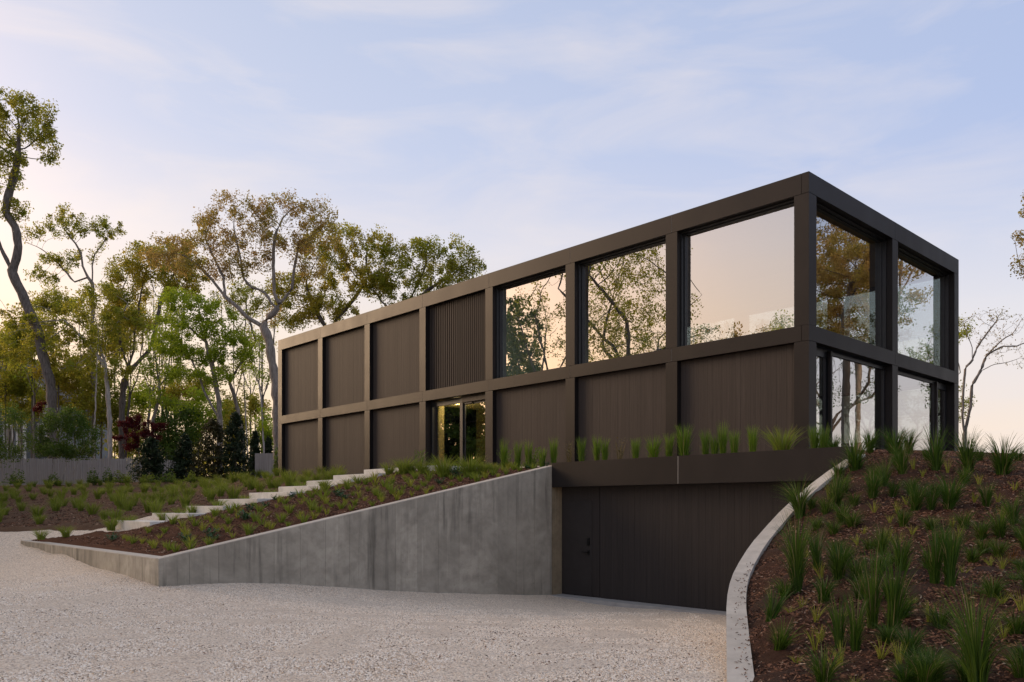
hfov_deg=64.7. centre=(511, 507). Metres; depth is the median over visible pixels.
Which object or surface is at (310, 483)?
concrete step
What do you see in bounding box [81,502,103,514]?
grass tuft
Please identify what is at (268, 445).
conifer
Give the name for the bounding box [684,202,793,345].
window
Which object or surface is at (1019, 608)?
sprig
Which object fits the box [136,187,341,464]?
oak tree
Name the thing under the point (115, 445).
understory tree
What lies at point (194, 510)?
grass tuft
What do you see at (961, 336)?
oak tree
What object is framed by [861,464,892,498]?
grass clump
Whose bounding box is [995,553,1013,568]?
sprig
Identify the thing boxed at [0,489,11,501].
grass tuft
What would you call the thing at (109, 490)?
grass tuft
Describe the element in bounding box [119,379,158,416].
understory tree
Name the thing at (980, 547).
grass clump
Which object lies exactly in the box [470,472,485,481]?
leafy sprig
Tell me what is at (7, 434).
window
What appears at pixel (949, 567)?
grass clump
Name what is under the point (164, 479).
shrub
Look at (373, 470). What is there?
concrete landing
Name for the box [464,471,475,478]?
leafy sprig
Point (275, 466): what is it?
shrub
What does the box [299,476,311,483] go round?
grass tuft
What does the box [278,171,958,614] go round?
modern house
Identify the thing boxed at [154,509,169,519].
grass tuft
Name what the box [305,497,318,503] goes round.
leafy sprig
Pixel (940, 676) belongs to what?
grass clump
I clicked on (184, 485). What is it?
grass tuft
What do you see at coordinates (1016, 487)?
sprig
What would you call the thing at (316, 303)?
oak tree
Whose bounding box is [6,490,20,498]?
grass tuft
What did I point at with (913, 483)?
grass clump
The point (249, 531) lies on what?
leafy sprig
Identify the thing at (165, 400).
oak tree
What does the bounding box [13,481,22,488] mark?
grass tuft
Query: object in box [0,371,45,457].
understory tree
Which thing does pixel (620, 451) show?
clump
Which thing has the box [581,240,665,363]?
window
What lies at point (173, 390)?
understory tree
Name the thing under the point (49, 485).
grass tuft
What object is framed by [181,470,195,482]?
shrub
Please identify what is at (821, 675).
grass clump
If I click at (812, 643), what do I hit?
sprig
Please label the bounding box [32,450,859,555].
planting slope
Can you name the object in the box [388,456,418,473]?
grass tuft
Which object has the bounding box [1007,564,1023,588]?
grass clump
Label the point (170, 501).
grass tuft
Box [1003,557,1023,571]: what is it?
grass clump
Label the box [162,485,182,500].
grass tuft
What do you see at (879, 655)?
sprig
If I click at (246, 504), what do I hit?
leafy sprig
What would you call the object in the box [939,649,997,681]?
grass clump
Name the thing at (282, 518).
leafy sprig
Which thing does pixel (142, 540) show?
leafy sprig
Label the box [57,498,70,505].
grass tuft
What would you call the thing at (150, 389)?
background tree
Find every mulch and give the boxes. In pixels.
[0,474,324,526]
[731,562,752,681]
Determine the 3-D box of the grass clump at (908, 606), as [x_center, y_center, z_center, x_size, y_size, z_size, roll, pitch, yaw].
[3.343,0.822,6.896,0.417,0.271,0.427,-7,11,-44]
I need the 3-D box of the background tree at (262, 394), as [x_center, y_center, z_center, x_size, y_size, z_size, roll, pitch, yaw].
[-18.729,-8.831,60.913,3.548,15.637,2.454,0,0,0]
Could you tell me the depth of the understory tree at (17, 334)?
62.60 m
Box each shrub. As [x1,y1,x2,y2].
[1,468,25,486]
[44,472,58,485]
[87,467,98,484]
[102,467,118,482]
[112,470,132,483]
[140,472,155,484]
[152,469,175,483]
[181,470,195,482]
[272,447,277,471]
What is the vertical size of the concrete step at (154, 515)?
0.340 m
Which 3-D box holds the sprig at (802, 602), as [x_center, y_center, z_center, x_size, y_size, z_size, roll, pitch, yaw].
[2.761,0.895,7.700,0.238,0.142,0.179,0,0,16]
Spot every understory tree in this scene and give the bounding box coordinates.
[0,311,63,457]
[0,320,34,480]
[0,350,32,458]
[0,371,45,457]
[28,285,77,329]
[28,347,89,457]
[38,359,103,456]
[66,350,112,443]
[68,376,133,458]
[95,322,140,458]
[99,396,147,461]
[104,301,153,457]
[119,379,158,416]
[131,432,180,470]
[154,378,198,427]
[154,400,204,456]
[165,430,205,468]
[171,385,226,464]
[180,372,220,403]
[211,399,233,478]
[221,389,254,459]
[241,392,271,429]
[249,408,273,452]
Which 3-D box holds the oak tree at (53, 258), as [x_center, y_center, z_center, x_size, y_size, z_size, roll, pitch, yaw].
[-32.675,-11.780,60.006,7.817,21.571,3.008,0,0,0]
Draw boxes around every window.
[3,424,12,449]
[16,422,24,454]
[431,398,459,463]
[499,269,565,377]
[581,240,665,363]
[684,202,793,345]
[816,206,881,347]
[816,347,826,445]
[827,351,884,449]
[898,250,944,367]
[898,371,934,449]
[935,381,945,450]
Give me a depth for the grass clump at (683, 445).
16.32 m
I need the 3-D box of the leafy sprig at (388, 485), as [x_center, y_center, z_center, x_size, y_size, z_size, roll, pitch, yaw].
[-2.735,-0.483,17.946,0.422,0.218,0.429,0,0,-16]
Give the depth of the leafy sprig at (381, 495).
16.99 m
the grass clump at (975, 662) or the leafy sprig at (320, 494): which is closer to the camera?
the grass clump at (975, 662)
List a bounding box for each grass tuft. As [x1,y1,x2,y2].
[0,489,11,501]
[0,492,9,504]
[0,506,6,521]
[2,505,12,514]
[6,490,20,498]
[11,502,27,510]
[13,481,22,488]
[13,494,24,502]
[21,485,35,491]
[25,503,48,516]
[28,492,39,499]
[29,529,50,539]
[30,513,48,524]
[43,479,55,488]
[43,487,55,496]
[46,499,65,510]
[47,495,57,503]
[53,486,68,496]
[53,525,75,536]
[55,479,63,485]
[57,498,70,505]
[67,496,85,507]
[68,486,82,494]
[73,501,88,510]
[77,485,88,490]
[78,492,89,500]
[79,488,91,495]
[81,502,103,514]
[88,487,104,498]
[96,479,102,485]
[96,508,112,519]
[96,517,125,530]
[100,487,115,493]
[101,506,128,519]
[102,482,114,489]
[109,491,127,503]
[111,492,131,509]
[112,487,125,495]
[113,515,139,522]
[116,485,130,493]
[118,498,137,510]
[123,485,134,492]
[123,492,145,505]
[136,494,164,512]
[137,482,150,493]
[139,478,149,484]
[145,497,168,512]
[146,492,155,500]
[149,483,159,491]
[151,487,171,503]
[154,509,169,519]
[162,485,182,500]
[163,496,178,504]
[167,483,180,492]
[168,507,191,512]
[172,491,192,508]
[173,480,186,488]
[179,484,193,497]
[183,503,196,512]
[196,477,209,487]
[198,478,213,488]
[199,488,218,501]
[200,484,220,497]
[207,498,224,505]
[209,482,230,496]
[219,482,246,498]
[226,471,239,482]
[236,494,254,498]
[238,471,250,480]
[240,476,259,489]
[250,480,270,491]
[253,469,263,477]
[262,488,280,491]
[263,475,278,488]
[271,466,284,475]
[271,479,282,487]
[278,469,301,485]
[288,480,307,485]
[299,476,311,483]
[301,468,314,477]
[307,472,322,480]
[314,466,326,474]
[316,479,332,488]
[318,469,327,479]
[323,468,345,479]
[326,464,345,470]
[333,468,346,474]
[379,461,401,474]
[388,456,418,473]
[404,462,422,473]
[412,459,430,473]
[424,453,461,476]
[449,453,486,475]
[473,461,491,473]
[486,462,500,472]
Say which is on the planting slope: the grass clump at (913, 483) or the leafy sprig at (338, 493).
the leafy sprig at (338, 493)
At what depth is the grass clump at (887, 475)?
11.90 m
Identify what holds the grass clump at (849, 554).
on the mulch mound
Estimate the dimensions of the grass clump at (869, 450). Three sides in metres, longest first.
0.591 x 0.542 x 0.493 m
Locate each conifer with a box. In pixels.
[126,436,172,482]
[162,432,205,480]
[185,416,234,480]
[215,411,254,479]
[247,430,260,476]
[264,435,272,452]
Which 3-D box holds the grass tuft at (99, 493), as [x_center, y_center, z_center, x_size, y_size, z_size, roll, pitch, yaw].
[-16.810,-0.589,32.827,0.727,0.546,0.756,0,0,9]
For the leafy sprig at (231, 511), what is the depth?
17.06 m
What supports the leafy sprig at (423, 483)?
on the planting slope
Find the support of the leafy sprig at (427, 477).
on the planting slope
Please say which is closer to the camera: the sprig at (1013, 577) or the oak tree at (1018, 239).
the sprig at (1013, 577)
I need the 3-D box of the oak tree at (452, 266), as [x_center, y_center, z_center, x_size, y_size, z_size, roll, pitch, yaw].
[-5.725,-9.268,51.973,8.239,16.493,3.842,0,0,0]
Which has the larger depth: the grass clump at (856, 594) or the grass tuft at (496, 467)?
the grass tuft at (496, 467)
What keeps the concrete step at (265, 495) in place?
on the planting slope
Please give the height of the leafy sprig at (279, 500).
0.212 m
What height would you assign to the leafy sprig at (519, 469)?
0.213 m
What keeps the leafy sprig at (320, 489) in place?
on the planting slope
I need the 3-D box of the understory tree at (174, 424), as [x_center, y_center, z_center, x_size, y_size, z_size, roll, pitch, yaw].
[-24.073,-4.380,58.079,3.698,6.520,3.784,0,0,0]
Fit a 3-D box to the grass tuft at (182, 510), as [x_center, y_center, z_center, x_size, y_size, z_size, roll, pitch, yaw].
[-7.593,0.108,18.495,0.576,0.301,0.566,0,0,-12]
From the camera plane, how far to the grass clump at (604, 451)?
17.86 m
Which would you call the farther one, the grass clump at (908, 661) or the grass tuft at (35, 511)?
the grass tuft at (35, 511)
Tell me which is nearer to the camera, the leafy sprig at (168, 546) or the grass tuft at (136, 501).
the leafy sprig at (168, 546)
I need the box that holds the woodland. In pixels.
[89,441,249,481]
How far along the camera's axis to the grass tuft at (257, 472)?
45.75 m
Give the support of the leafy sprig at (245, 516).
on the planting slope
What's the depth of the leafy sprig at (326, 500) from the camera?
17.01 m
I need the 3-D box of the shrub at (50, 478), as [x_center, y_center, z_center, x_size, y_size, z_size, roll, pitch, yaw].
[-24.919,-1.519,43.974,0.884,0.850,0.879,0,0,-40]
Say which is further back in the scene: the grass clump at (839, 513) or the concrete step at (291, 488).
the concrete step at (291, 488)
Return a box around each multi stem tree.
[0,401,36,485]
[24,404,103,484]
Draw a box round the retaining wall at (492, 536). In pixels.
[21,466,551,594]
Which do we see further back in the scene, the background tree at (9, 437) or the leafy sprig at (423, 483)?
the background tree at (9, 437)
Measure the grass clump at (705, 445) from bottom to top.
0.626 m
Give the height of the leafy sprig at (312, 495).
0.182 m
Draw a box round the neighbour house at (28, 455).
[0,360,107,481]
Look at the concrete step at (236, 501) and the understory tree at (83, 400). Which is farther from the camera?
the understory tree at (83, 400)
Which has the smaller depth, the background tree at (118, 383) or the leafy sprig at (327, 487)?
the leafy sprig at (327, 487)
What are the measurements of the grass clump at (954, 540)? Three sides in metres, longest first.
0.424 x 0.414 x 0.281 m
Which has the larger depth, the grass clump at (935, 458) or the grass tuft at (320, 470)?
the grass tuft at (320, 470)
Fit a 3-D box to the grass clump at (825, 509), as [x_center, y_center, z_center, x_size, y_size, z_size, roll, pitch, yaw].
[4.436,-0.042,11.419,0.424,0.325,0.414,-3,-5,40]
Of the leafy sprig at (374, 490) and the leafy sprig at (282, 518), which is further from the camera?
the leafy sprig at (374, 490)
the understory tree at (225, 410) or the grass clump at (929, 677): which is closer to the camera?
the grass clump at (929, 677)
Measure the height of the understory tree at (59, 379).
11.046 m
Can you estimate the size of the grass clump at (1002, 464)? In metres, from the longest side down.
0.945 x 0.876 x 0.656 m
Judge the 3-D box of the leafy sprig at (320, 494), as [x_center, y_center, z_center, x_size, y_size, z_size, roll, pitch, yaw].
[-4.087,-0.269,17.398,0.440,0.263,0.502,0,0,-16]
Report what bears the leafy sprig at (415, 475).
on the planting slope
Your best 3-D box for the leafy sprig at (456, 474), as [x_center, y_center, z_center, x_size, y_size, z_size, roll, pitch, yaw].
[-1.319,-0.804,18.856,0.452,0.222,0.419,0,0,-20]
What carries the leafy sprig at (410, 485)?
on the planting slope
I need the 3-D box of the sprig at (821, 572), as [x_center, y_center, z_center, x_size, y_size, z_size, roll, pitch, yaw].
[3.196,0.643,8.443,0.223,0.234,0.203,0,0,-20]
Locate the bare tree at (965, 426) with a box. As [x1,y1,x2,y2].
[961,306,1023,446]
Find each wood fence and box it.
[0,457,142,485]
[147,460,175,478]
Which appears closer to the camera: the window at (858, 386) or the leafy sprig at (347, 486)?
the leafy sprig at (347, 486)
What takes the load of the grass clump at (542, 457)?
on the planting slope
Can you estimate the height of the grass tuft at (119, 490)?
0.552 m
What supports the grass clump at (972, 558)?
on the mulch mound
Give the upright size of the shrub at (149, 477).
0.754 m
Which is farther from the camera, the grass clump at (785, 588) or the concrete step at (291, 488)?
the concrete step at (291, 488)
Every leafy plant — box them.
[409,449,425,465]
[496,448,513,465]
[531,446,542,463]
[564,443,574,461]
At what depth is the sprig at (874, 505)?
10.89 m
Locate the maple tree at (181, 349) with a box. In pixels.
[148,285,257,476]
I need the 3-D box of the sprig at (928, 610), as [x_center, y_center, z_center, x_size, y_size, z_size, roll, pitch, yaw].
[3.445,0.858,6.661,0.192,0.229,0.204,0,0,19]
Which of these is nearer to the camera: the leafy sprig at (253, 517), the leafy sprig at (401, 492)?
the leafy sprig at (253, 517)
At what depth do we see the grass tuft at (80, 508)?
25.22 m
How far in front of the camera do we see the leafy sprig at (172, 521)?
16.66 m
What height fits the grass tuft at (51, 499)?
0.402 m
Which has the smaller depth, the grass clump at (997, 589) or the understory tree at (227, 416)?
the grass clump at (997, 589)
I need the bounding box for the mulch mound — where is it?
[746,449,1023,681]
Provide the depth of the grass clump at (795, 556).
8.35 m
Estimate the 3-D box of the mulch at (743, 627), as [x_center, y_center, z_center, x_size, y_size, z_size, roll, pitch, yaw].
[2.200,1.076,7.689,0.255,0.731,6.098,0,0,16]
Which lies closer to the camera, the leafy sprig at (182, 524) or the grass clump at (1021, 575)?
the grass clump at (1021, 575)
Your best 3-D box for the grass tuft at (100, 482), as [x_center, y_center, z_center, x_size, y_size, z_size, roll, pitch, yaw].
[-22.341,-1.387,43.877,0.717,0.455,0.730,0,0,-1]
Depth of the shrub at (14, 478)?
43.90 m
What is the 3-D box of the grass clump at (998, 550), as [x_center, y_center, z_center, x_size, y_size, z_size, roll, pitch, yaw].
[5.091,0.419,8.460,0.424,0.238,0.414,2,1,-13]
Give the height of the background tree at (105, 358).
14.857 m
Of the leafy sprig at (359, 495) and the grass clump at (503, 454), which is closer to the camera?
the leafy sprig at (359, 495)
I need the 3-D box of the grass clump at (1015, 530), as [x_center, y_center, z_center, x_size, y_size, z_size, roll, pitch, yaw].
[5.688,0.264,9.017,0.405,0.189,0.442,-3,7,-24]
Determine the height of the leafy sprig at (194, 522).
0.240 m
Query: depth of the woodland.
77.85 m
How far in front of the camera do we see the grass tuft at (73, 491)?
36.48 m
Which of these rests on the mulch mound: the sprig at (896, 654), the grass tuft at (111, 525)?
the sprig at (896, 654)
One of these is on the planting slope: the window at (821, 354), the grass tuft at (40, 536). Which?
the grass tuft at (40, 536)
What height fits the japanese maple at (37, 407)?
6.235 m
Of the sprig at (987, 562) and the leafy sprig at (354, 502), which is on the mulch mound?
the sprig at (987, 562)
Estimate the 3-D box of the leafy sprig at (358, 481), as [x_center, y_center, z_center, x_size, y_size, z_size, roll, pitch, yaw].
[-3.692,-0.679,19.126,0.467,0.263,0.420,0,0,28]
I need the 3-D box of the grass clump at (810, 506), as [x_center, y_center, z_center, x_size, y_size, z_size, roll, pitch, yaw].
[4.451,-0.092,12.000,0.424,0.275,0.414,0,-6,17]
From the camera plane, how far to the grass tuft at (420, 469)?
19.62 m
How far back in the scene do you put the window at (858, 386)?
20.93 m
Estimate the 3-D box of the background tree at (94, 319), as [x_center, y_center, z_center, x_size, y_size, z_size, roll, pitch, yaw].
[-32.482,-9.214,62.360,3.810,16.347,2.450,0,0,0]
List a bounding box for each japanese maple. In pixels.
[33,400,46,458]
[112,413,168,456]
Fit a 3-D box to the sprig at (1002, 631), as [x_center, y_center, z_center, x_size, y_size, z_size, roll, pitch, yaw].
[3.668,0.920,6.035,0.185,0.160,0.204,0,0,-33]
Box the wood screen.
[255,453,273,477]
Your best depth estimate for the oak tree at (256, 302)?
53.88 m
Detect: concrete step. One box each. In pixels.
[116,520,166,529]
[152,513,206,520]
[186,506,236,512]
[218,499,270,505]
[249,492,303,498]
[278,485,336,491]
[306,479,363,485]
[333,473,385,479]
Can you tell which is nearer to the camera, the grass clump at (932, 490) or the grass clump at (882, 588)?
the grass clump at (882, 588)
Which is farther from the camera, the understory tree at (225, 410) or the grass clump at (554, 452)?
the understory tree at (225, 410)
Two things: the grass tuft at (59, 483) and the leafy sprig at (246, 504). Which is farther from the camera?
the grass tuft at (59, 483)
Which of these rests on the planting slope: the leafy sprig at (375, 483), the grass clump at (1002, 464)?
the leafy sprig at (375, 483)
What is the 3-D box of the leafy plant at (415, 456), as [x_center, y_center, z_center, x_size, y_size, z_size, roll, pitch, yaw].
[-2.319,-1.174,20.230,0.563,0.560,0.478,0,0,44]
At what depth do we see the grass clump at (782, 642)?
6.76 m
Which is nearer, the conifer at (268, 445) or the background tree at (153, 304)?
the conifer at (268, 445)
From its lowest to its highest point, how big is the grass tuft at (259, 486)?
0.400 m
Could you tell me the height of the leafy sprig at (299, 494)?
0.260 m
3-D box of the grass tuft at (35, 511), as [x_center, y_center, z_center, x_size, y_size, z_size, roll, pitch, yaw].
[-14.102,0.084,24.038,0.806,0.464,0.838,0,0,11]
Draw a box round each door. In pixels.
[461,400,484,463]
[564,501,591,595]
[600,481,813,610]
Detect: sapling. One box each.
[86,315,107,458]
[235,344,253,454]
[242,330,272,452]
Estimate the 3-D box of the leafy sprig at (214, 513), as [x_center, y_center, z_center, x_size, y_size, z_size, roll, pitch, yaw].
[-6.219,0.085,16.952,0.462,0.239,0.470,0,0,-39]
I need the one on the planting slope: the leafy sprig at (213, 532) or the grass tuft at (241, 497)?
the leafy sprig at (213, 532)
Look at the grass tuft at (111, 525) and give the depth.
18.02 m
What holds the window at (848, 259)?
in the modern house at (802, 301)
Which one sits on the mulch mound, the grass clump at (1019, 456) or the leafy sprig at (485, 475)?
the grass clump at (1019, 456)
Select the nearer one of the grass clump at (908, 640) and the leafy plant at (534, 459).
the grass clump at (908, 640)
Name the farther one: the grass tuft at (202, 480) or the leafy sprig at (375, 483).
the grass tuft at (202, 480)
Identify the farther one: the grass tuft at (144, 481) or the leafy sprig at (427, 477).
the grass tuft at (144, 481)
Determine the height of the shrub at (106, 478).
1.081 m
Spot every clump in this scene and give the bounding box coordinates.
[499,437,509,468]
[513,442,522,467]
[522,438,534,465]
[538,448,547,466]
[548,437,558,462]
[575,436,587,460]
[590,434,601,459]
[599,436,610,459]
[615,437,625,458]
[629,438,641,457]
[644,434,663,456]
[663,433,674,455]
[673,424,692,455]
[698,427,710,453]
[706,434,718,453]
[716,421,728,452]
[727,429,741,452]
[746,425,760,451]
[754,582,793,621]
[757,424,806,449]
[765,615,812,650]
[766,502,823,593]
[769,577,801,599]
[771,473,824,518]
[800,525,827,569]
[801,640,851,681]
[805,515,825,530]
[806,424,820,447]
[806,575,846,602]
[807,494,818,509]
[813,494,837,514]
[815,534,858,579]
[817,424,831,447]
[820,466,854,508]
[821,519,844,534]
[822,589,856,648]
[825,455,847,477]
[825,538,850,551]
[827,499,855,523]
[828,435,844,446]
[833,475,857,493]
[834,431,877,470]
[834,546,859,562]
[838,508,867,526]
[839,587,871,651]
[841,490,869,505]
[841,553,875,580]
[843,571,870,599]
[846,538,892,628]
[857,427,881,453]
[857,536,876,550]
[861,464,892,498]
[863,520,899,554]
[864,622,905,643]
[866,461,882,479]
[866,553,899,573]
[870,456,897,486]
[872,545,923,630]
[872,548,894,564]
[877,425,919,453]
[879,575,908,598]
[880,529,919,570]
[880,658,932,681]
[882,587,925,618]
[883,454,900,465]
[883,624,931,656]
[884,477,906,496]
[888,440,915,474]
[893,506,915,526]
[894,643,950,678]
[896,646,954,681]
[900,428,921,453]
[900,476,932,510]
[900,477,920,494]
[903,652,959,681]
[904,642,959,663]
[911,602,961,628]
[912,424,957,470]
[915,515,947,530]
[915,541,939,568]
[917,574,1020,681]
[918,518,956,583]
[919,446,929,459]
[921,485,943,509]
[924,471,979,509]
[924,526,955,545]
[925,482,943,495]
[927,515,974,586]
[938,531,969,551]
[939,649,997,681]
[946,427,983,472]
[950,507,976,528]
[952,464,975,483]
[960,544,992,563]
[968,517,997,539]
[971,536,997,552]
[973,482,999,507]
[974,443,989,460]
[975,433,1022,474]
[975,506,1020,537]
[975,573,1017,598]
[983,537,1017,556]
[991,648,1023,677]
[994,493,1023,523]
[995,606,1023,635]
[998,639,1023,661]
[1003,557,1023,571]
[1007,522,1023,537]
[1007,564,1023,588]
[1008,447,1023,461]
[1011,525,1023,550]
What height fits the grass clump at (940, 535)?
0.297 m
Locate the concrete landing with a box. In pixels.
[364,465,460,473]
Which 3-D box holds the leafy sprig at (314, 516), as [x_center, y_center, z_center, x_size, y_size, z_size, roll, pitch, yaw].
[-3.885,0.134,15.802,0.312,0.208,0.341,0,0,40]
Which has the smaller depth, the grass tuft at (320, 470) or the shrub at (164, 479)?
the grass tuft at (320, 470)
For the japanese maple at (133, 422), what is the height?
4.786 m
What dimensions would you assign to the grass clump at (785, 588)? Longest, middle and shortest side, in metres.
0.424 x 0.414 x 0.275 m
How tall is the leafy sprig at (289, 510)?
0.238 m
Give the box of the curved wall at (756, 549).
[726,454,864,681]
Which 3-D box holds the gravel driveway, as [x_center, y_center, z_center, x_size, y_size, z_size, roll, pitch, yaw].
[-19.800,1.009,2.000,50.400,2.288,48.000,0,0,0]
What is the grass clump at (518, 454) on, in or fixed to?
on the planting slope
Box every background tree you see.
[0,364,24,456]
[14,355,61,457]
[68,285,111,417]
[80,305,122,456]
[106,307,152,457]
[108,365,149,407]
[131,353,170,428]
[136,283,171,434]
[141,356,188,417]
[145,300,177,418]
[151,281,185,420]
[208,276,253,466]
[229,348,266,452]
[242,308,281,419]
[243,291,286,452]
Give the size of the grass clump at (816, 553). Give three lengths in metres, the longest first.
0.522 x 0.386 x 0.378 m
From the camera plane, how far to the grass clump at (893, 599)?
6.57 m
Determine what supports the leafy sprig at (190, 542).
on the planting slope
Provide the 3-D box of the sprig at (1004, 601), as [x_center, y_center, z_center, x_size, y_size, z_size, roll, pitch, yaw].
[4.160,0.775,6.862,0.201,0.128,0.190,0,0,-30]
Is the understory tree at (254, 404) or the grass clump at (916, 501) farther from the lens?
the understory tree at (254, 404)
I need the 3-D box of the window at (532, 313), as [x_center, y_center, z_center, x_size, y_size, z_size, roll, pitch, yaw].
[0.717,-5.762,25.706,0.100,3.050,3.291,0,0,-43]
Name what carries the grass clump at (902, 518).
on the mulch mound
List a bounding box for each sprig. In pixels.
[105,532,121,539]
[128,534,140,543]
[138,536,146,543]
[147,539,159,547]
[157,527,168,533]
[160,541,176,549]
[165,513,181,524]
[169,543,182,551]
[175,518,188,526]
[176,523,190,533]
[177,532,190,541]
[180,529,192,535]
[182,539,200,549]
[183,538,195,546]
[188,515,202,525]
[195,520,211,530]
[203,528,218,535]
[203,535,217,544]
[209,507,223,516]
[212,523,221,531]
[220,524,235,532]
[222,502,236,513]
[222,516,234,523]
[237,509,253,519]
[237,521,260,534]
[243,503,253,509]
[246,511,264,521]
[254,503,267,511]
[254,516,267,524]
[266,521,275,528]
[271,512,288,522]
[275,495,283,502]
[280,503,295,513]
[281,496,290,503]
[292,488,307,497]
[297,512,310,522]
[303,502,320,510]
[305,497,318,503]
[307,490,315,497]
[309,511,319,519]
[310,485,324,494]
[313,504,325,512]
[316,490,330,500]
[317,482,334,491]
[320,494,330,503]
[333,489,345,495]
[334,500,348,508]
[337,480,351,489]
[350,498,361,504]
[351,474,364,483]
[354,476,373,484]
[354,491,365,497]
[368,476,379,485]
[369,487,380,495]
[375,490,386,499]
[380,478,391,486]
[381,482,393,489]
[385,484,401,494]
[390,491,401,499]
[395,488,405,495]
[404,477,415,486]
[410,471,421,478]
[411,483,420,490]
[417,480,428,485]
[422,473,432,480]
[425,469,434,476]
[449,468,461,476]
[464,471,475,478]
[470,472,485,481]
[479,470,488,477]
[487,468,499,475]
[514,464,526,470]
[790,655,804,662]
[796,596,808,608]
[802,626,822,650]
[806,604,825,622]
[811,559,830,577]
[812,625,827,643]
[823,652,841,672]
[827,640,846,665]
[850,535,859,545]
[867,499,881,512]
[870,634,897,658]
[887,638,905,664]
[908,457,917,468]
[920,600,938,621]
[942,459,954,472]
[967,583,993,593]
[969,491,978,502]
[976,572,1008,584]
[982,555,994,566]
[991,593,1016,604]
[993,621,1012,640]
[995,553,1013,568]
[1000,569,1022,581]
[1003,545,1023,563]
[1004,589,1023,610]
[1007,481,1022,490]
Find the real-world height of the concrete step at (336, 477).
0.340 m
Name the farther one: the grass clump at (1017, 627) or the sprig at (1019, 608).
the sprig at (1019, 608)
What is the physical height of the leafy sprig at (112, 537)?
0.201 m
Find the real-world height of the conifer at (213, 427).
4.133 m
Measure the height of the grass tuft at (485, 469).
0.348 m
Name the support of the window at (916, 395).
in the modern house at (802, 301)
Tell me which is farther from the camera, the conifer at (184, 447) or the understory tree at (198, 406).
the understory tree at (198, 406)
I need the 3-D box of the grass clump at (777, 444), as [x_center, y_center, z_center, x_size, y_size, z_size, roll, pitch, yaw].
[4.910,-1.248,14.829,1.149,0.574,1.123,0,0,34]
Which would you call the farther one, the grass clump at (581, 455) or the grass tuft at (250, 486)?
the grass tuft at (250, 486)
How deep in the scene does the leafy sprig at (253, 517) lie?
16.09 m
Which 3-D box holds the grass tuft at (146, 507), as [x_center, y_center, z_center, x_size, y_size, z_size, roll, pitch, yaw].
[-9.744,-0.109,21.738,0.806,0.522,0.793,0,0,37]
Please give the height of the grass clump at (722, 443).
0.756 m
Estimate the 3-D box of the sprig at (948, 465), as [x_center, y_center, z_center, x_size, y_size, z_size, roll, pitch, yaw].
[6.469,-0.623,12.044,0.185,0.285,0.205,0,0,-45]
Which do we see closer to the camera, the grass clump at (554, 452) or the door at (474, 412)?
the grass clump at (554, 452)
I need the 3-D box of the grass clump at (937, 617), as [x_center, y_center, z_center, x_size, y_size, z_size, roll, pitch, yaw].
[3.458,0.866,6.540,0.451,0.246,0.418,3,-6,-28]
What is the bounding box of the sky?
[0,0,1023,472]
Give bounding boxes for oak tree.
[0,86,63,479]
[0,280,154,474]
[17,202,126,458]
[97,237,210,458]
[135,323,191,457]
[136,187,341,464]
[208,278,274,470]
[264,219,397,332]
[359,232,486,306]
[959,312,977,422]
[1010,192,1023,279]
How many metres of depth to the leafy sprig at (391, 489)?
17.46 m
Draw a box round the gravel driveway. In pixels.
[0,516,726,681]
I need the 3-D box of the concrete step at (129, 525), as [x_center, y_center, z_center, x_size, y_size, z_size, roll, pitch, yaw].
[-7.950,0.465,17.909,0.867,0.340,2.150,0,0,-43]
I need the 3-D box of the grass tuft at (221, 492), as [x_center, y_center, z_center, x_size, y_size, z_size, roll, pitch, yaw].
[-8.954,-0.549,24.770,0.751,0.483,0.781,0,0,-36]
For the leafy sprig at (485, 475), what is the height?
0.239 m
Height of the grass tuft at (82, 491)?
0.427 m
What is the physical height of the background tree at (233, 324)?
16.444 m
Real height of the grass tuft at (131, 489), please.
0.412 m
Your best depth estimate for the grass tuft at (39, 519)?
21.97 m
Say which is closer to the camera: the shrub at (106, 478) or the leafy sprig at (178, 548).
the leafy sprig at (178, 548)
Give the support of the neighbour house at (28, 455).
on the ground
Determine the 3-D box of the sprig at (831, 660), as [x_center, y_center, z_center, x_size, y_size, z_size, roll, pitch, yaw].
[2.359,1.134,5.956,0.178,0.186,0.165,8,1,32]
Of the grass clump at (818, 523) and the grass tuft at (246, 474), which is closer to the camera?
the grass clump at (818, 523)

